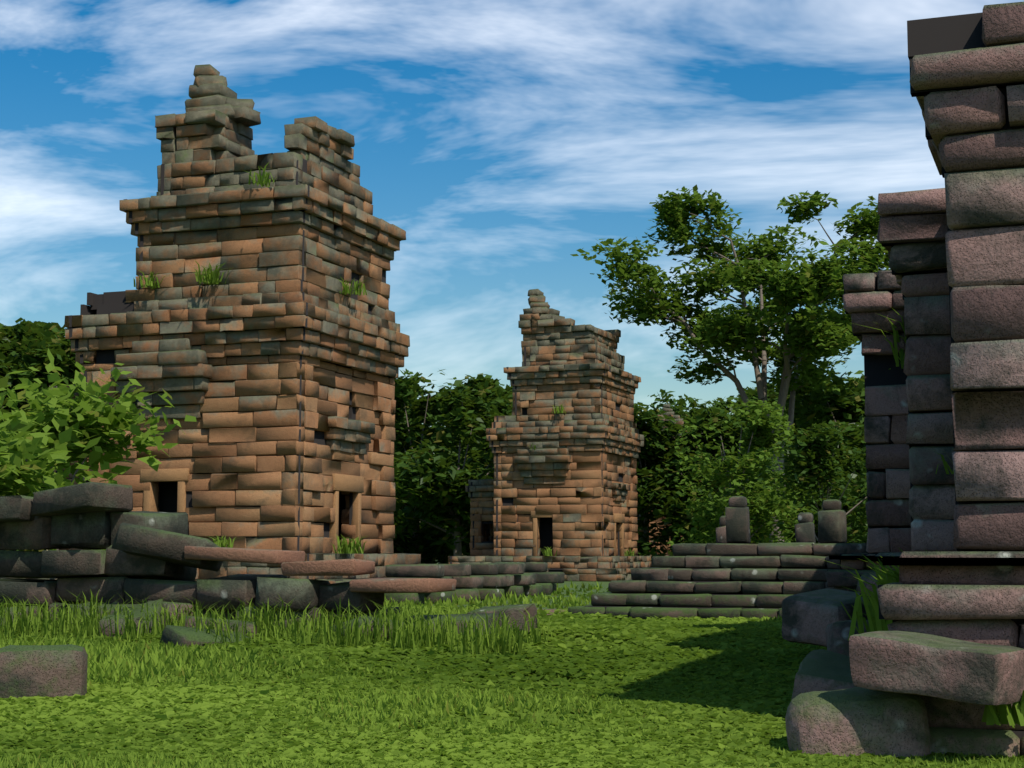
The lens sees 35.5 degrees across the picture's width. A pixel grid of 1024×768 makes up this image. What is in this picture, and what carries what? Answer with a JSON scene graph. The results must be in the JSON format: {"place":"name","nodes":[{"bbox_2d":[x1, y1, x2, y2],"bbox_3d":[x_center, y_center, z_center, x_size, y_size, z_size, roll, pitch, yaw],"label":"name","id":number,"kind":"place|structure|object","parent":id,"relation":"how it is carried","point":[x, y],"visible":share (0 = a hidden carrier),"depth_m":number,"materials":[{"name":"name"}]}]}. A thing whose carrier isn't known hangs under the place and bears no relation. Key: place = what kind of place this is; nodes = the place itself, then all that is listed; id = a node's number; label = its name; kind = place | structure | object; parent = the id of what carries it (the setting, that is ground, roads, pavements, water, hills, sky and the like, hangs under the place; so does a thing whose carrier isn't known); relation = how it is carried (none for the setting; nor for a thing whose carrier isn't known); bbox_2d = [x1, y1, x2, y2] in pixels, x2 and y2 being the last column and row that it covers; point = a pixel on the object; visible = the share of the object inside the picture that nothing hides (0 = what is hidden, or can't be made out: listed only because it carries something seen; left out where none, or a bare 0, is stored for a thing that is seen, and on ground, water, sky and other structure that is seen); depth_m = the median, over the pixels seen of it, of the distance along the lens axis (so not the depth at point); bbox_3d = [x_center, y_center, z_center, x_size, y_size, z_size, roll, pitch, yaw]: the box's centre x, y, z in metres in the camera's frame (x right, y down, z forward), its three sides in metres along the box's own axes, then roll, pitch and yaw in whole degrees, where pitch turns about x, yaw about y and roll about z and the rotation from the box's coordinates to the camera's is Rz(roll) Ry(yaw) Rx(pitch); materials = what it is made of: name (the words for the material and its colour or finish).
{"place":"outdoors","nodes":[
{"label":"outdoors","id":0,"kind":"place"},
{"bbox_2d":[32,562,610,676],"bbox_3d":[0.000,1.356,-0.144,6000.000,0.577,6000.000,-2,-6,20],"label":"ground","id":1,"kind":"structure","parent":0,"point":[604,584],"depth_m":71.05,"materials":[{"name":"green plant"}]},
{"bbox_2d":[0,344,41,550],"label":"forest tree","id":2,"kind":"object","parent":1,"relation":"on","point":[4,410],"visible":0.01,"depth_m":84.09,"materials":[{"name":"green plant"}]},
{"bbox_2d":[0,317,61,550],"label":"forest tree","id":3,"kind":"object","parent":1,"relation":"on","point":[30,330],"visible":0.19,"depth_m":93.67,"materials":[{"name":"green plant"}]},
{"bbox_2d":[3,322,64,406],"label":"forest tree","id":4,"kind":"object","parent":1,"relation":"on","point":[59,328],"depth_m":120.42,"materials":[{"name":"green plant"}]},
{"bbox_2d":[0,335,79,551],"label":"forest tree","id":5,"kind":"object","parent":1,"relation":"on","point":[34,355],"visible":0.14,"depth_m":85.44,"materials":[{"name":"green plant"}]},
{"bbox_2d":[0,376,112,549],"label":"bush","id":6,"kind":"object","parent":1,"relation":"on","point":[17,477],"visible":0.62,"depth_m":27.09,"materials":[{"name":"green plant"}]},
{"bbox_2d":[0,348,196,605],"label":"bush","id":7,"kind":"object","parent":1,"relation":"on","point":[55,412],"visible":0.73,"depth_m":30.20,"materials":[{"name":"green plant"}]},
{"bbox_2d":[0,64,420,583],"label":"tower","id":8,"kind":"structure","parent":1,"relation":"on","point":[209,132],"depth_m":51.43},
{"bbox_2d":[0,603,537,698],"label":"scattered stones","id":9,"kind":"object","parent":1,"relation":"on","point":[53,671],"visible":0.11,"depth_m":15.70,"materials":[{"name":"stone"}]},
{"bbox_2d":[0,482,564,647],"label":"rubble wall","id":10,"kind":"structure","parent":1,"relation":"on","point":[151,557],"depth_m":24.65,"materials":[{"name":"stone"}]},
{"bbox_2d":[394,377,472,523],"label":"forest tree","id":11,"kind":"object","parent":1,"relation":"on","point":[396,421],"depth_m":148.08,"materials":[{"name":"green plant"}]},
{"bbox_2d":[392,369,483,563],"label":"forest tree","id":12,"kind":"object","parent":1,"relation":"on","point":[411,432],"visible":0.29,"depth_m":131.23,"materials":[{"name":"green plant"}]},
{"bbox_2d":[397,393,486,563],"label":"forest tree","id":13,"kind":"object","parent":1,"relation":"on","point":[421,395],"depth_m":165.04,"materials":[{"name":"green plant"}]},
{"bbox_2d":[387,384,511,560],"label":"forest tree","id":14,"kind":"object","parent":1,"relation":"on","point":[440,485],"visible":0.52,"depth_m":122.71,"materials":[{"name":"green plant"}]},
{"bbox_2d":[420,373,512,557],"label":"forest tree","id":15,"kind":"object","parent":1,"relation":"on","point":[487,388],"visible":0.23,"depth_m":135.72,"materials":[{"name":"green plant"}]},
{"bbox_2d":[490,385,512,466],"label":"forest tree","id":16,"kind":"object","parent":1,"relation":"on","point":[508,388],"depth_m":169.88,"materials":[{"name":"green plant"}]},
{"bbox_2d":[31,12,1023,755],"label":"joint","id":17,"kind":"object","parent":1,"relation":"on","point":[945,34],"visible":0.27,"depth_m":38.84,"materials":[{"name":"black stone"}]},
{"bbox_2d":[98,165,1023,727],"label":"grass tufts","id":18,"kind":"object","parent":17,"relation":"on","point":[1012,715],"visible":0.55,"depth_m":14.57,"materials":[{"name":"green plant"}]},
{"bbox_2d":[448,289,651,580],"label":"tower","id":19,"kind":"structure","parent":1,"relation":"on","point":[545,467],"depth_m":96.40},
{"bbox_2d":[632,403,693,566],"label":"forest tree","id":20,"kind":"object","parent":1,"relation":"on","point":[650,424],"visible":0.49,"depth_m":146.76,"materials":[{"name":"green plant"}]},
{"bbox_2d":[637,404,708,555],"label":"tree","id":21,"kind":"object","parent":1,"relation":"on","point":[669,412],"depth_m":172.82,"materials":[{"name":"green plant"}]},
{"bbox_2d":[637,389,734,476],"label":"forest tree","id":22,"kind":"object","parent":1,"relation":"on","point":[680,408],"visible":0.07,"depth_m":191.89,"materials":[{"name":"green plant"}]},
{"bbox_2d":[637,405,770,555],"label":"forest tree","id":23,"kind":"object","parent":1,"relation":"on","point":[671,506],"visible":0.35,"depth_m":145.92,"materials":[{"name":"green plant"}]},
{"bbox_2d":[568,496,867,619],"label":"stone terrace","id":24,"kind":"structure","parent":1,"relation":"on","point":[754,566],"depth_m":39.63,"materials":[{"name":"stone"}]},
{"bbox_2d":[570,184,890,542],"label":"tree","id":25,"kind":"object","parent":1,"relation":"on","point":[813,331],"visible":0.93,"depth_m":102.33,"materials":[{"name":"green plant"}]},
{"bbox_2d":[708,386,761,525],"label":"forest tree","id":26,"kind":"object","parent":1,"relation":"on","point":[720,403],"visible":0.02,"depth_m":200.38,"materials":[{"name":"green plant"}]},
{"bbox_2d":[668,399,813,555],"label":"bush","id":27,"kind":"object","parent":1,"relation":"on","point":[761,435],"visible":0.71,"depth_m":70.28,"materials":[{"name":"green plant"}]},
{"bbox_2d":[718,383,797,529],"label":"forest tree","id":28,"kind":"object","parent":1,"relation":"on","point":[751,394],"visible":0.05,"depth_m":156.78,"materials":[{"name":"green plant"}]},
{"bbox_2d":[718,387,829,542],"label":"forest tree","id":29,"kind":"object","parent":1,"relation":"on","point":[792,440],"visible":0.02,"depth_m":122.76,"materials":[{"name":"green plant"}]},
{"bbox_2d":[759,369,864,543],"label":"forest tree","id":30,"kind":"object","parent":1,"relation":"on","point":[846,403],"visible":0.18,"depth_m":107.92,"materials":[{"name":"green plant"}]},
{"bbox_2d":[757,420,867,542],"bbox_3d":[13.238,5.175,65.287,6.777,7.269,5.486,3,-7,-24],"label":"tree","id":31,"kind":"object","parent":1,"relation":"on","point":[820,447],"visible":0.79,"depth_m":64.10,"materials":[{"name":"green plant"}]},
{"bbox_2d":[764,420,867,542],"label":"forest tree","id":32,"kind":"object","parent":1,"relation":"on","point":[853,435],"visible":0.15,"depth_m":88.98,"materials":[{"name":"green plant"}]},
{"bbox_2d":[802,373,864,430],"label":"forest tree","id":33,"kind":"object","parent":1,"relation":"on","point":[861,378],"visible":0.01,"depth_m":128.18,"materials":[{"name":"green plant"}]},
{"bbox_2d":[782,588,1023,756],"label":"fallen blocks","id":34,"kind":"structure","parent":1,"relation":"on","point":[857,694],"depth_m":11.68,"materials":[{"name":"stone"}]},
{"bbox_2d":[825,2,1023,756],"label":"ruined temple wall","id":35,"kind":"structure","parent":1,"relation":"on","point":[976,204],"depth_m":12.66,"materials":[{"name":"stone"}]},
{"bbox_2d":[0,581,1023,767],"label":"grass field","id":36,"kind":"structure","parent":0,"point":[621,691],"depth_m":15.89,"materials":[{"name":"green plant"}]},
{"bbox_2d":[0,0,1023,426],"label":"sky","id":37,"kind":"structure","parent":0,"point":[506,139],"materials":[{"name":"blue"}]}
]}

